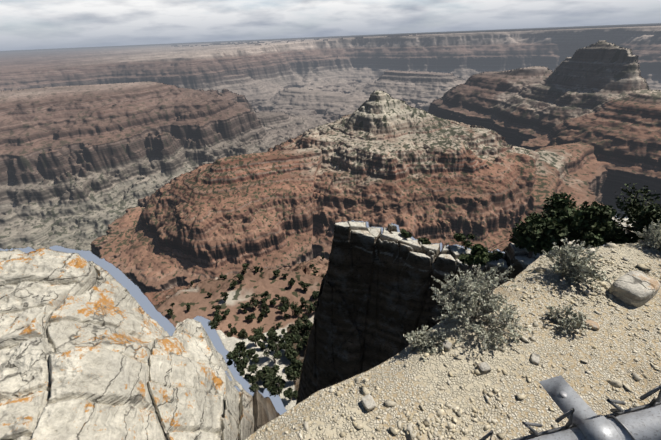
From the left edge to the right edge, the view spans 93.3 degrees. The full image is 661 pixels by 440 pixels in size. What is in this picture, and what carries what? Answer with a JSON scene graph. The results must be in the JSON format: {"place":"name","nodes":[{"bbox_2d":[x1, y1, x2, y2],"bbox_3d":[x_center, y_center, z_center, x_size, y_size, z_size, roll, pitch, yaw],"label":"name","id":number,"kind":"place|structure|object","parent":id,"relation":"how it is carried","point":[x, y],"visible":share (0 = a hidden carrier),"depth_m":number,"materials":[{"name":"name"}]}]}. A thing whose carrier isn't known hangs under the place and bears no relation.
{"place":"outdoors","nodes":[
{"label":"outdoors","id":0,"kind":"place"},
{"bbox_2d":[0,23,660,439],"bbox_3d":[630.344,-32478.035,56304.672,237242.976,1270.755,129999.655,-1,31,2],"label":"canyon ground","id":1,"kind":"structure","parent":0,"point":[162,177],"depth_m":1137.04,"materials":[{"name":"stone"}]},
{"bbox_2d":[167,256,323,400],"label":"slope trees","id":2,"kind":"object","parent":1,"relation":"on","point":[292,371],"visible":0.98,"depth_m":78.04,"materials":[{"name":"green plant"}]},
{"bbox_2d":[249,240,660,439],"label":"limestone gravel","id":3,"kind":"structure","parent":1,"relation":"on","point":[411,435],"depth_m":1.83,"materials":[{"name":"beige gravel"}]},
{"bbox_2d":[361,271,660,410],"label":"rocks","id":4,"kind":"object","parent":1,"relation":"on","point":[635,288],"visible":0.88,"depth_m":2.19,"materials":[{"name":"stone"}]},
{"bbox_2d":[400,183,660,269],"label":"bushes","id":5,"kind":"object","parent":1,"relation":"on","point":[562,219],"visible":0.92,"depth_m":11.44,"materials":[{"name":"green plant"}]},
{"bbox_2d":[403,219,660,360],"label":"ledge shrubs","id":6,"kind":"object","parent":1,"relation":"on","point":[574,266],"visible":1,"depth_m":2.10,"materials":[{"name":"green plant"}]},
{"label":"overlook","id":7,"kind":"object","parent":1,"relation":"on","visible":0},
{"bbox_2d":[480,384,660,439],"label":"chain link fabric","id":8,"kind":"object","parent":7,"relation":"attached to","point":[617,410],"visible":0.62,"depth_m":0.40,"materials":[{"name":"metal"}]},
{"bbox_2d":[539,375,622,439],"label":"rail band clamp","id":9,"kind":"object","parent":7,"relation":"attached to","point":[589,422],"visible":1,"depth_m":0.43,"materials":[{"name":"metal"}]},
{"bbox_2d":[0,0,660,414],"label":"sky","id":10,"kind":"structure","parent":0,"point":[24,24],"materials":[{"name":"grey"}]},
{"bbox_2d":[527,405,660,439],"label":"pipe rail","id":11,"kind":"object","parent":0,"point":[643,424],"visible":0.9,"depth_m":0.38,"materials":[{"name":"grey metal"}]}
]}

